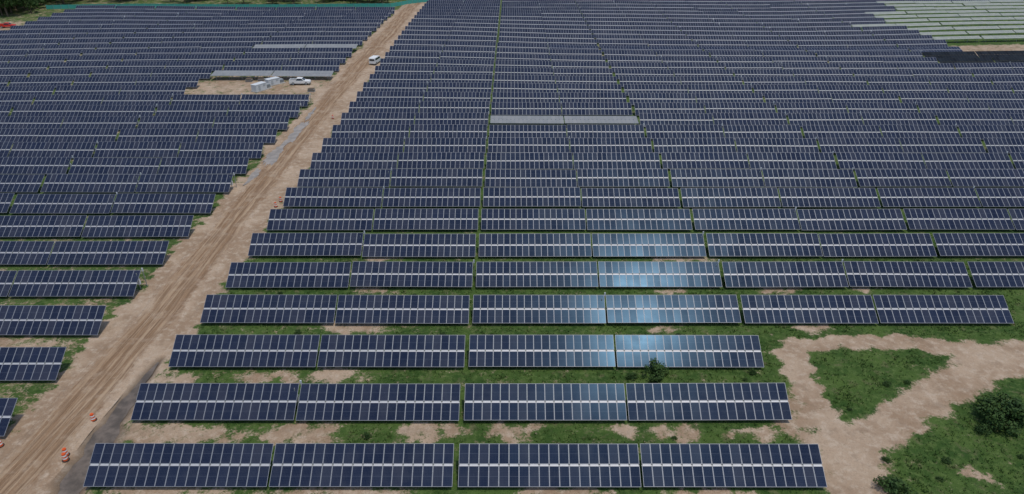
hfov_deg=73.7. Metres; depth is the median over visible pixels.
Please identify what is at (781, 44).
solar panel table
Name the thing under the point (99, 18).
solar panel table
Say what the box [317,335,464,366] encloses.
solar panel table
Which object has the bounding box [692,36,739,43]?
solar panel table
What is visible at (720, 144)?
solar panel table
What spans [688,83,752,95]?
solar panel table
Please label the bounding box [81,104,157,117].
solar panel table
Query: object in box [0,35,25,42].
solar panel table
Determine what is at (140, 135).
solar panel table
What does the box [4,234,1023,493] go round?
grass
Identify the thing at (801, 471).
solar panel table
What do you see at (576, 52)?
solar panel table
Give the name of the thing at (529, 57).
solar panel table
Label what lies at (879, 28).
solar panel table
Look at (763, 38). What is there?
solar panel table
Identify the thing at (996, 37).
solar panel table
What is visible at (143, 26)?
solar panel table
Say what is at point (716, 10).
solar panel table
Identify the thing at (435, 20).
solar panel table
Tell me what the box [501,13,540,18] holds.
solar panel table
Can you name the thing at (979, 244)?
solar panel table
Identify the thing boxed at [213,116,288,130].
solar panel table
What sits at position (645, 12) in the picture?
solar panel table
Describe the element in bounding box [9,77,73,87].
solar panel table
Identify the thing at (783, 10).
solar panel table
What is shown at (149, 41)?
solar panel table
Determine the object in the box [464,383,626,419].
solar panel table
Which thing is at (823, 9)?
solar panel table
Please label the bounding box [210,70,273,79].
solar panel table
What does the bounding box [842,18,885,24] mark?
solar panel table
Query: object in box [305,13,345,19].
solar panel table
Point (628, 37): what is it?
solar panel table
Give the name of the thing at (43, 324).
solar panel table
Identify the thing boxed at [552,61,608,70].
solar panel table
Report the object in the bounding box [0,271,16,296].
solar panel table
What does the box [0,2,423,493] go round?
dirt road
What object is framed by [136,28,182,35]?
solar panel table
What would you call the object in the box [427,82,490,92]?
solar panel table
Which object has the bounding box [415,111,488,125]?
solar panel table
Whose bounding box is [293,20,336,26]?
solar panel table
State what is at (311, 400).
solar panel table
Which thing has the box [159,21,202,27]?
solar panel table
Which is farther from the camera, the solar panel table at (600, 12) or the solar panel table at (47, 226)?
the solar panel table at (600, 12)
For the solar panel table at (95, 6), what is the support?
on the ground at (854, 446)
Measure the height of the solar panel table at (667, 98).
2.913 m
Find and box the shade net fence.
[45,0,464,8]
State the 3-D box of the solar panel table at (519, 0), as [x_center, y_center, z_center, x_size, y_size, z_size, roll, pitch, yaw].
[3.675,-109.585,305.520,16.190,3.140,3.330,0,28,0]
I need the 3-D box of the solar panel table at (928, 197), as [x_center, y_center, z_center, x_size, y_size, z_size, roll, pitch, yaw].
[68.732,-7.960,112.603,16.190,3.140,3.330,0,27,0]
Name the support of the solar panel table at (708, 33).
on the ground at (854, 446)
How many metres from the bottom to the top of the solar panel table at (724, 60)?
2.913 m
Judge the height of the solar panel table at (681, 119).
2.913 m
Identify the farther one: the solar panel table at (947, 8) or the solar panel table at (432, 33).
the solar panel table at (947, 8)
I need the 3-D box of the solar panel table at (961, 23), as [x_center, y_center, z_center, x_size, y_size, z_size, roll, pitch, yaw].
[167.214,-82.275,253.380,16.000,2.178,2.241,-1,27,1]
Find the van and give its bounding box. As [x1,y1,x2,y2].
[369,55,380,63]
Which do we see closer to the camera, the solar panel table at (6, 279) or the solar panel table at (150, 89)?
the solar panel table at (6, 279)
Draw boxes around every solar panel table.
[0,30,40,37]
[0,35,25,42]
[0,40,9,44]
[0,44,44,54]
[0,51,28,59]
[0,57,9,62]
[0,63,48,73]
[0,70,28,81]
[0,78,9,85]
[0,86,54,97]
[0,95,34,106]
[0,105,12,115]
[0,116,63,127]
[0,128,40,142]
[0,142,12,156]
[0,155,73,174]
[0,175,43,192]
[0,193,14,212]
[0,215,86,236]
[0,241,54,264]
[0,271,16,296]
[0,305,105,334]
[0,347,65,380]
[0,398,17,435]
[8,141,97,157]
[8,268,146,296]
[9,39,59,47]
[9,56,65,66]
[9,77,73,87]
[10,25,55,32]
[10,192,117,213]
[11,105,84,117]
[24,20,69,24]
[25,34,73,41]
[27,49,81,58]
[29,69,90,79]
[33,95,103,104]
[36,128,118,141]
[37,16,80,21]
[40,29,87,36]
[40,173,140,192]
[44,44,95,52]
[47,241,168,264]
[48,62,107,71]
[51,13,92,19]
[54,85,120,95]
[55,24,101,31]
[59,39,109,46]
[61,115,140,129]
[64,9,104,12]
[66,55,122,64]
[68,21,112,27]
[68,157,160,173]
[73,77,136,86]
[74,34,123,41]
[76,5,114,10]
[80,16,124,22]
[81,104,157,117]
[81,215,193,236]
[82,49,136,57]
[83,443,273,486]
[88,29,134,36]
[91,69,152,77]
[93,12,134,18]
[94,142,180,157]
[97,44,148,51]
[101,24,146,31]
[101,93,172,106]
[104,9,144,15]
[107,61,166,70]
[111,37,162,46]
[111,194,215,213]
[113,20,157,27]
[115,6,154,10]
[117,128,198,142]
[119,85,186,96]
[123,55,178,63]
[124,16,166,23]
[125,34,172,40]
[131,380,301,419]
[135,13,178,19]
[135,76,199,87]
[135,173,236,192]
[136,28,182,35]
[136,48,190,57]
[137,116,214,128]
[145,9,185,15]
[148,24,194,31]
[149,43,201,49]
[151,68,211,79]
[155,105,228,116]
[156,6,195,12]
[158,157,248,173]
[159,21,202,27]
[162,37,212,45]
[165,61,223,70]
[168,17,211,23]
[168,335,319,366]
[171,93,241,106]
[174,33,221,39]
[178,13,220,19]
[178,54,234,63]
[178,142,263,157]
[184,29,230,33]
[187,9,227,16]
[190,48,243,56]
[194,24,239,28]
[196,6,235,12]
[196,128,277,143]
[200,295,336,322]
[201,42,252,50]
[204,21,247,25]
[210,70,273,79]
[212,17,254,23]
[212,37,262,45]
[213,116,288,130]
[221,13,262,16]
[222,32,269,40]
[224,61,282,70]
[225,262,350,287]
[227,103,301,117]
[229,10,268,16]
[230,28,277,35]
[235,54,290,63]
[237,7,275,11]
[240,24,284,30]
[240,93,310,105]
[245,47,299,56]
[248,20,291,27]
[248,231,364,255]
[253,44,305,47]
[255,17,297,23]
[263,13,303,19]
[263,37,312,44]
[267,209,373,229]
[269,10,309,16]
[269,443,453,486]
[271,31,320,38]
[271,70,333,77]
[276,7,314,12]
[278,27,324,34]
[281,61,339,70]
[283,186,383,206]
[287,23,331,30]
[290,54,346,63]
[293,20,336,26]
[296,384,459,420]
[297,168,391,187]
[299,16,340,23]
[299,48,351,56]
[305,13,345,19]
[305,44,357,49]
[310,153,397,168]
[311,10,350,15]
[313,37,362,44]
[316,7,354,9]
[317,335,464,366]
[320,31,368,39]
[321,136,404,152]
[326,28,371,35]
[331,124,409,138]
[332,22,377,31]
[335,295,469,323]
[337,19,381,26]
[340,113,414,125]
[342,16,383,22]
[346,13,387,19]
[348,100,419,113]
[350,260,474,286]
[351,10,390,16]
[356,7,394,13]
[356,91,422,102]
[362,234,475,256]
[363,81,427,94]
[369,73,431,84]
[373,209,477,229]
[374,66,433,74]
[380,58,436,68]
[382,188,480,207]
[385,52,439,61]
[389,46,442,54]
[390,169,482,186]
[394,40,444,48]
[397,152,483,168]
[398,35,446,43]
[401,30,448,37]
[404,136,486,153]
[405,26,450,34]
[408,22,452,28]
[410,124,486,138]
[411,19,454,26]
[414,15,455,22]
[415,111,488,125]
[417,12,457,18]
[419,9,459,15]
[419,101,488,112]
[422,6,460,10]
[424,3,461,8]
[424,92,490,103]
[426,0,463,5]
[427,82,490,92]
[429,0,462,0]
[431,73,492,85]
[434,66,492,76]
[437,59,493,69]
[440,52,494,61]
[443,46,494,55]
[445,41,495,50]
[447,36,496,44]
[449,31,496,39]
[451,27,497,35]
[453,23,497,30]
[455,19,498,23]
[457,16,498,23]
[458,12,498,19]
[458,444,640,486]
[460,9,498,16]
[461,6,499,9]
[462,4,499,9]
[463,1,499,6]
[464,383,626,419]
[465,0,499,0]
[469,335,615,366]
[473,292,605,322]
[476,262,597,286]
[479,233,591,256]
[481,209,585,229]
[483,187,580,206]
[485,169,576,186]
[487,152,572,168]
[488,136,569,152]
[489,125,566,138]
[490,115,563,124]
[491,101,561,115]
[492,92,558,103]
[493,82,556,91]
[494,75,554,85]
[495,60,551,67]
[495,67,553,77]
[496,53,549,63]
[497,43,547,50]
[497,48,549,54]
[499,28,544,35]
[499,32,545,37]
[499,37,546,45]
[500,20,542,27]
[500,24,543,28]
[501,7,539,12]
[501,10,540,16]
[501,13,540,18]
[501,16,541,23]
[502,0,537,0]
[502,1,537,6]
[502,3,539,8]
[538,0,573,3]
[539,1,575,6]
[540,4,576,8]
[540,7,578,13]
[541,10,580,16]
[542,14,582,20]
[543,17,584,23]
[544,21,586,27]
[545,25,588,32]
[546,29,591,36]
[547,34,593,41]
[548,38,596,45]
[548,45,598,50]
[549,49,601,57]
[551,55,604,63]
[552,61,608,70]
[554,68,612,78]
[556,76,616,86]
[558,83,621,94]
[560,92,626,103]
[562,102,631,115]
[564,116,638,124]
[567,123,644,137]
[570,138,651,152]
[573,152,660,168]
[576,0,611,3]
[577,1,613,6]
[577,169,669,186]
[579,4,616,9]
[581,7,618,12]
[581,188,679,207]
[582,10,621,17]
[584,14,624,20]
[586,18,627,24]
[586,209,691,229]
[589,21,631,28]
[591,26,634,32]
[592,231,705,256]
[593,30,638,37]
[596,35,643,42]
[598,259,721,286]
[599,39,647,47]
[601,46,651,51]
[604,50,655,58]
[606,295,740,322]
[607,55,661,64]
[611,62,667,71]
[612,0,647,0]
[614,1,650,5]
[615,69,673,79]
[615,335,763,366]
[617,4,654,9]
[619,76,680,86]
[620,7,657,13]
[623,11,661,16]
[624,84,687,95]
[625,14,665,20]
[626,383,791,419]
[629,18,670,23]
[629,93,695,104]
[632,22,674,29]
[634,103,704,114]
[636,26,679,34]
[639,113,713,126]
[640,31,685,38]
[640,444,826,486]
[644,35,690,41]
[646,123,723,138]
[648,40,697,48]
[649,0,683,3]
[651,47,702,52]
[652,1,688,7]
[653,138,735,152]
[655,4,692,10]
[657,51,708,58]
[659,8,697,14]
[661,151,749,169]
[662,56,716,65]
[663,11,702,18]
[667,15,707,20]
[668,62,724,71]
[670,167,763,186]
[672,18,713,25]
[674,69,732,78]
[676,22,719,29]
[680,75,742,86]
[681,27,725,33]
[681,188,780,206]
[685,0,719,1]
[686,31,732,38]
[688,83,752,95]
[689,2,725,7]
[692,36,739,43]
[692,207,799,229]
[693,5,730,8]
[696,93,763,104]
[698,8,736,14]
[698,40,747,48]
[703,11,742,17]
[703,47,754,52]
[704,102,775,114]
[706,233,822,256]
[708,15,748,18]
[710,51,762,59]
[712,112,787,124]
[714,19,755,25]
[718,57,772,65]
[720,23,762,27]
[722,0,757,3]
[722,259,848,286]
[723,125,802,138]
[725,62,782,72]
[726,27,770,35]
[727,2,763,7]
[732,5,769,10]
[732,31,778,37]
[734,69,793,79]
[735,137,818,152]
[738,8,776,14]
[739,36,786,40]
[740,295,877,322]
[743,77,805,87]
[744,12,783,17]
[747,41,796,47]
[747,151,836,168]
[750,15,790,21]
[753,84,817,95]
[754,47,804,52]
[756,19,798,25]
[758,0,793,2]
[762,168,856,186]
[763,51,815,59]
[764,1,800,7]
[764,23,807,30]
[764,93,832,104]
[770,3,807,9]
[771,28,816,34]
[772,56,827,64]
[776,8,815,13]
[776,102,847,114]
[779,31,825,39]
[779,188,880,207]
[782,63,839,71]
[784,11,823,15]
[788,36,835,43]
[788,112,863,126]
[791,15,832,18]
[793,69,852,79]
[795,0,830,3]
[797,41,847,49]
[797,209,906,229]
[799,19,841,25]
[801,0,838,6]
[802,125,881,138]
[804,76,866,85]
[806,48,856,52]
[807,22,850,29]
[809,4,846,9]
[816,7,855,13]
[816,27,860,33]
[816,51,869,59]
[817,85,882,94]
[818,138,903,152]
[818,233,936,256]
[824,10,864,16]
[825,30,872,35]
[828,57,883,66]
[831,93,899,104]
[833,14,874,20]
[835,36,883,43]
[836,152,925,168]
[838,0,875,4]
[840,63,897,72]
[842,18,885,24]
[843,261,971,286]
[846,3,884,8]
[846,41,896,48]
[846,102,918,112]
[852,24,896,26]
[853,70,912,79]
[855,169,951,186]
[856,6,895,11]
[856,47,908,51]
[861,113,937,125]
[862,26,906,33]
[865,11,905,15]
[867,76,929,87]
[869,51,922,56]
[872,29,919,38]
[873,295,1013,322]
[875,0,904,2]
[875,15,916,19]
[876,1,914,3]
[877,186,981,206]
[880,124,960,138]
[882,57,937,65]
[882,85,947,95]
[884,34,932,43]
[885,4,924,7]
[885,18,928,22]
[896,7,935,10]
[896,23,940,27]
[896,39,947,48]
[896,63,954,70]
[899,93,968,104]
[899,138,985,152]
[903,209,1014,229]
[905,0,940,1]
[906,10,947,14]
[907,27,952,31]
[908,46,961,52]
[912,69,972,79]
[914,1,951,3]
[917,14,958,18]
[917,103,990,114]
[919,31,966,36]
[922,51,978,58]
[922,151,1013,168]
[924,4,962,6]
[928,18,971,22]
[928,77,991,88]
[933,36,982,41]
[933,233,1023,255]
[935,7,974,9]
[936,113,1013,125]
[937,58,994,65]
[940,21,985,26]
[942,0,974,1]
[947,10,986,14]
[947,85,1012,93]
[947,169,1023,186]
[952,0,990,3]
[953,26,999,30]
[954,62,1012,72]
[958,125,1023,139]
[959,13,1001,17]
[963,3,1001,5]
[966,30,1014,35]
[966,93,1023,104]
[968,262,1023,286]
[971,17,1014,20]
[972,69,1023,79]
[974,6,1014,9]
[975,51,1023,57]
[975,188,1023,207]
[982,35,1023,40]
[983,21,1023,25]
[983,138,1023,153]
[987,103,1023,114]
[988,9,1023,13]
[989,0,1023,2]
[991,76,1023,86]
[992,57,1023,62]
[999,25,1023,29]
[1000,13,1023,16]
[1001,3,1023,5]
[1008,209,1023,229]
[1010,63,1023,68]
[1010,113,1023,124]
[1010,152,1023,168]
[1011,85,1023,93]
[1014,30,1023,34]
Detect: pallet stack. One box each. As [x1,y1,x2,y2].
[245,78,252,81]
[307,88,315,91]
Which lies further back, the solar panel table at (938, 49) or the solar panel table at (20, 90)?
the solar panel table at (938, 49)
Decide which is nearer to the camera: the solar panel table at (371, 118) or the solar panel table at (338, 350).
the solar panel table at (338, 350)
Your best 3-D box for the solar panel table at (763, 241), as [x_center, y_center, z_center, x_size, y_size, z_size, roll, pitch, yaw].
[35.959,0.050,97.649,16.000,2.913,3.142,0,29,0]
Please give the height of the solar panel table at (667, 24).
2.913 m
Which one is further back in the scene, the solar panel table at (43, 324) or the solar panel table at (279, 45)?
the solar panel table at (279, 45)
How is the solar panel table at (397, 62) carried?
on the ground at (854, 446)
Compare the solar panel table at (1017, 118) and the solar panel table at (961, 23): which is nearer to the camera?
the solar panel table at (1017, 118)
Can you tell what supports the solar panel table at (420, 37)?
on the ground at (854, 446)
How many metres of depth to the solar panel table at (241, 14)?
265.70 m
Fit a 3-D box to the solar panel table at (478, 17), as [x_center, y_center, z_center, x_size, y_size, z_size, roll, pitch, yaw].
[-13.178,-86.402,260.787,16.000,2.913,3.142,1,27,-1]
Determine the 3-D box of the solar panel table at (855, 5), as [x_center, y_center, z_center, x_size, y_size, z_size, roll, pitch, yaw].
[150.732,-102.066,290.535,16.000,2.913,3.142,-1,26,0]
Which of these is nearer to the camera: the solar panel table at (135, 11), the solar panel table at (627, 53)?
the solar panel table at (627, 53)
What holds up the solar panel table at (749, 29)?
on the ground at (854, 446)
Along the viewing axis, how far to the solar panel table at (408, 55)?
201.11 m
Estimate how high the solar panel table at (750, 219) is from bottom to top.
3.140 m
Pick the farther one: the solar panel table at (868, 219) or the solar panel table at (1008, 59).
the solar panel table at (1008, 59)
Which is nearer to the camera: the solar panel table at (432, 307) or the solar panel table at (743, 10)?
the solar panel table at (432, 307)
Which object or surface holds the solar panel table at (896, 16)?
on the ground at (854, 446)
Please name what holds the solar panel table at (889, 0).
on the ground at (854, 446)
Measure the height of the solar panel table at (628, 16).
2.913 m
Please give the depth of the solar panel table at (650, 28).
246.46 m
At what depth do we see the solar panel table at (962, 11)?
275.27 m
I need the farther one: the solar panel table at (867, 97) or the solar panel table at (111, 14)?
the solar panel table at (111, 14)
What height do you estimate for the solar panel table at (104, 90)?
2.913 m
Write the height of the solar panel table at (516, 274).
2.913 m
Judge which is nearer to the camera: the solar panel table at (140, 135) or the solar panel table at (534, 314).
the solar panel table at (534, 314)
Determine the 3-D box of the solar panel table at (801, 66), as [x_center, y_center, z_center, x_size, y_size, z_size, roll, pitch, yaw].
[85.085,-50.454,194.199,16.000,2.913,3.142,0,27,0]
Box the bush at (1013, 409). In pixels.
[973,391,1023,437]
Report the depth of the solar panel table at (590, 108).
156.87 m
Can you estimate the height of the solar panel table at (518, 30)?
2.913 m
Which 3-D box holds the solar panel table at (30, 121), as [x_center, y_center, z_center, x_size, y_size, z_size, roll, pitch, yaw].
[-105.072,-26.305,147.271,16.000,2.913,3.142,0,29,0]
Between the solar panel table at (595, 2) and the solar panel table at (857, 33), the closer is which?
the solar panel table at (857, 33)
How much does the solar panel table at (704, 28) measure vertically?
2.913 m
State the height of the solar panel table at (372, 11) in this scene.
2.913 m
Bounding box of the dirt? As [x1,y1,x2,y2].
[58,362,158,493]
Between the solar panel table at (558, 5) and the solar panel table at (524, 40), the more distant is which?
the solar panel table at (558, 5)
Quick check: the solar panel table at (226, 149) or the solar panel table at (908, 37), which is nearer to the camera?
the solar panel table at (226, 149)
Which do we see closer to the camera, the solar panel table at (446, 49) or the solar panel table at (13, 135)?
the solar panel table at (13, 135)
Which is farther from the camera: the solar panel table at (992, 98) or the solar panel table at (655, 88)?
the solar panel table at (655, 88)
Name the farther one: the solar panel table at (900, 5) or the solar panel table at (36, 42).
the solar panel table at (900, 5)
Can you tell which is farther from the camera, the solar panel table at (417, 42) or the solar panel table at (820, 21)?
the solar panel table at (820, 21)
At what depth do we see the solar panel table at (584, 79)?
179.21 m
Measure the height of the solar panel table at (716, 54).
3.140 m
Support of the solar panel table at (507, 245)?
on the ground at (854, 446)
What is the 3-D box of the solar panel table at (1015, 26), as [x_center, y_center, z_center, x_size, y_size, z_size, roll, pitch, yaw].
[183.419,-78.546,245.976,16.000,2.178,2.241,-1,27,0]
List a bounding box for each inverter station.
[250,81,272,92]
[265,76,285,85]
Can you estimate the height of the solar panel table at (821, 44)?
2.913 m
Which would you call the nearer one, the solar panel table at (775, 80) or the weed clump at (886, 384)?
the weed clump at (886, 384)
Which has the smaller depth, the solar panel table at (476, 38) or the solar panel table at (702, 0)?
the solar panel table at (476, 38)
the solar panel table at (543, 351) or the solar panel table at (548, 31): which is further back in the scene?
the solar panel table at (548, 31)
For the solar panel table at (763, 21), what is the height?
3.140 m
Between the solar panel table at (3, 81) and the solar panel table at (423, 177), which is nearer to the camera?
the solar panel table at (423, 177)
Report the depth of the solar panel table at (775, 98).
164.35 m
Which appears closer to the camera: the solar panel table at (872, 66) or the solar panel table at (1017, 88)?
the solar panel table at (1017, 88)
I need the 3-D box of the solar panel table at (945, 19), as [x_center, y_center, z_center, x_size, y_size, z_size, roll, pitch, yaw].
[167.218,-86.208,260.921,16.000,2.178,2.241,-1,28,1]
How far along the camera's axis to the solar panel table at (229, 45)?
213.50 m
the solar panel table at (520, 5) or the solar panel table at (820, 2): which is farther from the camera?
the solar panel table at (820, 2)
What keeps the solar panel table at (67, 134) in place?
on the ground at (854, 446)
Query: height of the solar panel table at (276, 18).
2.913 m
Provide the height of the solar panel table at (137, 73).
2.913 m
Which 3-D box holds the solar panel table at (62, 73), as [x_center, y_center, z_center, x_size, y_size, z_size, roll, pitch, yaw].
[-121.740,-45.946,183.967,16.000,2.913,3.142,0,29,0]
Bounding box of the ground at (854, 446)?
[0,0,1023,493]
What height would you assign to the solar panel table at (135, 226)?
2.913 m
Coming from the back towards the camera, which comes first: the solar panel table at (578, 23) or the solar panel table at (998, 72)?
the solar panel table at (578, 23)
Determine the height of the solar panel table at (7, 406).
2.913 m
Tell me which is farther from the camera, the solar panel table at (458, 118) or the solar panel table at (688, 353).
the solar panel table at (458, 118)
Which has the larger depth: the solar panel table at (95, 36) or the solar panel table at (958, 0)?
the solar panel table at (958, 0)
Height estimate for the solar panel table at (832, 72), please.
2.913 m
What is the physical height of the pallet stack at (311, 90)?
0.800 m
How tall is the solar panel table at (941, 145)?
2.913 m
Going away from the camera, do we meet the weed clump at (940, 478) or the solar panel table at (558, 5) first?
the weed clump at (940, 478)
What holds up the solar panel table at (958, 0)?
on the ground at (854, 446)
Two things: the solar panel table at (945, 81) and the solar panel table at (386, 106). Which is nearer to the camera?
the solar panel table at (386, 106)
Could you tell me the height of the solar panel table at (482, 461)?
2.913 m
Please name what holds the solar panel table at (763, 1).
on the ground at (854, 446)
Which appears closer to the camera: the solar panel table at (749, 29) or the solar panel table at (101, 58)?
the solar panel table at (101, 58)
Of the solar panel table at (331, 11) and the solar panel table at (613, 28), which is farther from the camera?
the solar panel table at (331, 11)
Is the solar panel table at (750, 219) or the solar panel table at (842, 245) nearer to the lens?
the solar panel table at (842, 245)
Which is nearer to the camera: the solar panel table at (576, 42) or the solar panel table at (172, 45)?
the solar panel table at (172, 45)
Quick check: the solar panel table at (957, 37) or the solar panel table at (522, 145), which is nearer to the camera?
the solar panel table at (522, 145)
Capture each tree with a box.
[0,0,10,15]
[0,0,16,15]
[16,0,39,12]
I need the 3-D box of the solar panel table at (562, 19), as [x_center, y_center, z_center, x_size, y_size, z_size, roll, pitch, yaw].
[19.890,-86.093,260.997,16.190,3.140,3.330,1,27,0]
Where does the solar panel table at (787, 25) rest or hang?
on the ground at (854, 446)
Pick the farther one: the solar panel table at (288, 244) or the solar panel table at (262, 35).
the solar panel table at (262, 35)
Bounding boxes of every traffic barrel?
[61,452,69,462]
[62,447,69,456]
[90,413,96,421]
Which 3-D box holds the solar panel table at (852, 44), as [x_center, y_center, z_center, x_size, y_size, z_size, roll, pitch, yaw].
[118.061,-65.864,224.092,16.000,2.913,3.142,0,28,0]
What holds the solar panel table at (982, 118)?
on the ground at (854, 446)
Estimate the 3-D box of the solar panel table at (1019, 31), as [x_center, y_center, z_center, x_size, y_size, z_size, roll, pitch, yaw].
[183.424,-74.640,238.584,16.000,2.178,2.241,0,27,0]
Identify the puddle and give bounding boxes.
[243,168,260,184]
[262,138,288,165]
[287,121,308,142]
[304,107,315,120]
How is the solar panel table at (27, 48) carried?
on the ground at (854, 446)
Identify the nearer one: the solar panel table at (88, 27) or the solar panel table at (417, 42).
the solar panel table at (417, 42)
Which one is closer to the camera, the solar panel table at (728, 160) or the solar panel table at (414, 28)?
the solar panel table at (728, 160)
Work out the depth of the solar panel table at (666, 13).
276.10 m
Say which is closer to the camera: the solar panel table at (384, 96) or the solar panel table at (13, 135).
the solar panel table at (13, 135)
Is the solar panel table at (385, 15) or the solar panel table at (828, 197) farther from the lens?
the solar panel table at (385, 15)
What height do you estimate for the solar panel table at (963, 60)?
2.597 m
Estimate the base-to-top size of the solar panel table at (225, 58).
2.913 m
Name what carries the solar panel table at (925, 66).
on the ground at (854, 446)
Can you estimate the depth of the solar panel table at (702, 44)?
224.14 m
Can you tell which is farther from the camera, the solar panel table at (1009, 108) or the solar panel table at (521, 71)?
the solar panel table at (521, 71)
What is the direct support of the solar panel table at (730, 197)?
on the ground at (854, 446)
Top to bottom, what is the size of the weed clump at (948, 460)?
0.558 m
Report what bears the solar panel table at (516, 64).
on the ground at (854, 446)
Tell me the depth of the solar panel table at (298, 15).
265.49 m
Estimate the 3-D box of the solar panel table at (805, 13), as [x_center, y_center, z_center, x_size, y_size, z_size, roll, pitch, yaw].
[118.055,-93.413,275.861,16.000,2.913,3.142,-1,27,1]
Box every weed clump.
[293,329,301,334]
[362,431,371,438]
[881,456,891,463]
[882,380,892,387]
[935,476,945,482]
[942,456,951,464]
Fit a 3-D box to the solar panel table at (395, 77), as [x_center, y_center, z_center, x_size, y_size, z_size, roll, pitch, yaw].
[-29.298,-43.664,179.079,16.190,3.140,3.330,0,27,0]
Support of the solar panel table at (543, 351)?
on the ground at (854, 446)
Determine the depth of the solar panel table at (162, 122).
147.15 m
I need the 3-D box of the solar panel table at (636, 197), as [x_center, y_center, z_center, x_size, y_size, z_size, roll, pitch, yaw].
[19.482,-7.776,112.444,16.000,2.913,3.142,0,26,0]
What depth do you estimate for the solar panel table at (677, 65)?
194.42 m
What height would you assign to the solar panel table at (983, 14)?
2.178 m
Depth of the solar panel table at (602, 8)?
283.61 m
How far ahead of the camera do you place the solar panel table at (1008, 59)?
201.64 m
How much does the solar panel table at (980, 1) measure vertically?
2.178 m
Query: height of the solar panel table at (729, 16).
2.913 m
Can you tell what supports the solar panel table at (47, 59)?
on the ground at (854, 446)
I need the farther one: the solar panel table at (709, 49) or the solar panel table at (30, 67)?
the solar panel table at (709, 49)
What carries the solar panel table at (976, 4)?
on the ground at (854, 446)
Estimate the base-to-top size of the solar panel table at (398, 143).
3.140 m
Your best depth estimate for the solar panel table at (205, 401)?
67.85 m
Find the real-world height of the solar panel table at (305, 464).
2.913 m
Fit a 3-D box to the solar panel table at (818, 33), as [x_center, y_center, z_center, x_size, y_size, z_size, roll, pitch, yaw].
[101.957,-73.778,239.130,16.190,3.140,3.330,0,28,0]
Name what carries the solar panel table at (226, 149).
on the ground at (854, 446)
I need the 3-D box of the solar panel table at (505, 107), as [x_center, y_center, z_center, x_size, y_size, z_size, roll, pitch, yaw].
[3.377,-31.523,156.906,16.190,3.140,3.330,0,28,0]
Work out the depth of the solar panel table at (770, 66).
194.44 m
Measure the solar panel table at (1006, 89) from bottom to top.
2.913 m
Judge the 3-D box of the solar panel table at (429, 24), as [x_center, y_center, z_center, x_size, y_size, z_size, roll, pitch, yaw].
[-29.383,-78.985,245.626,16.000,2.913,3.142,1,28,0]
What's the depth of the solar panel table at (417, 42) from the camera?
216.23 m
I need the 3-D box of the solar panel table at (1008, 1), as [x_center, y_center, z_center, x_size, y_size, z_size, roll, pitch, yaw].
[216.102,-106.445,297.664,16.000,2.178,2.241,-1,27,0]
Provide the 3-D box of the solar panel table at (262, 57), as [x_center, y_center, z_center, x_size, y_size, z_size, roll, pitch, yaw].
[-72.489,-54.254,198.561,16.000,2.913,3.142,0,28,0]
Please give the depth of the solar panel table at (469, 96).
164.24 m
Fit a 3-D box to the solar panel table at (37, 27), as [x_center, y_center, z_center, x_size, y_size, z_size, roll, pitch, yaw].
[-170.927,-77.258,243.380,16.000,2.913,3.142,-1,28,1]
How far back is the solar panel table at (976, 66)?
194.42 m
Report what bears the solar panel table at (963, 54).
on the ground at (854, 446)
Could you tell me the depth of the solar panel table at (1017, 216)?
105.04 m
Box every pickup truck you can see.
[0,22,16,27]
[289,77,310,84]
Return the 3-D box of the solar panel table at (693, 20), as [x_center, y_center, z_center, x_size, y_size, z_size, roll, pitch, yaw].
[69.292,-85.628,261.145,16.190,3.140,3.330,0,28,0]
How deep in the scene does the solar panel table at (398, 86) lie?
171.47 m
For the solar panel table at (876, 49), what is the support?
on the ground at (854, 446)
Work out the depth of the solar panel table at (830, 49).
216.91 m
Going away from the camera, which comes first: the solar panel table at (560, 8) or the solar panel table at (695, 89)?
the solar panel table at (695, 89)
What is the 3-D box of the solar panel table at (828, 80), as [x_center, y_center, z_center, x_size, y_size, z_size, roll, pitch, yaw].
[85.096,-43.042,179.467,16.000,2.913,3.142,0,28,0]
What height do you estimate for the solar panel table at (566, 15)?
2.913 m
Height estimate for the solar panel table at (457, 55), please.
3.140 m
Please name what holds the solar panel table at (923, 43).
on the ground at (854, 446)
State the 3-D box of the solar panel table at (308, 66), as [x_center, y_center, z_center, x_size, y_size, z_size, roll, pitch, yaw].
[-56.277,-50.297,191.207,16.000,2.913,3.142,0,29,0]
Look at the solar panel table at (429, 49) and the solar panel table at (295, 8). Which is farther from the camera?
the solar panel table at (295, 8)
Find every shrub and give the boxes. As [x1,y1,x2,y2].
[625,372,638,379]
[644,358,668,382]
[748,367,756,374]
[873,474,916,493]
[972,423,991,434]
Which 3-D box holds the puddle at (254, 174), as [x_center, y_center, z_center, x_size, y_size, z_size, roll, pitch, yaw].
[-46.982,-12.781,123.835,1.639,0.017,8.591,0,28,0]
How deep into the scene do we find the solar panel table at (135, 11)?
272.81 m
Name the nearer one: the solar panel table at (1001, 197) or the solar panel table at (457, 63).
the solar panel table at (1001, 197)
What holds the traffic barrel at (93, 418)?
on the ground at (854, 446)
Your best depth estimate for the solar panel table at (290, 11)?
273.11 m
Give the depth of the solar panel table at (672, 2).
298.49 m
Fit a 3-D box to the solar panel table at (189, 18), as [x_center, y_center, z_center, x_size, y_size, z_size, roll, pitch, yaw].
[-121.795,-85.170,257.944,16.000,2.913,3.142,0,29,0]
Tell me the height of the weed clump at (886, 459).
0.574 m
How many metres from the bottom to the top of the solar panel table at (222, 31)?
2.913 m
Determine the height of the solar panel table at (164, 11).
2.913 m
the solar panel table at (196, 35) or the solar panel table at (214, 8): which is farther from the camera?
the solar panel table at (214, 8)
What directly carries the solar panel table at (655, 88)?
on the ground at (854, 446)
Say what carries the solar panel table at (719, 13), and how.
on the ground at (854, 446)
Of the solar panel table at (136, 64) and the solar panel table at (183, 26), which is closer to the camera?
the solar panel table at (136, 64)
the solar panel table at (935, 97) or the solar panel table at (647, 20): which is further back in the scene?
the solar panel table at (647, 20)

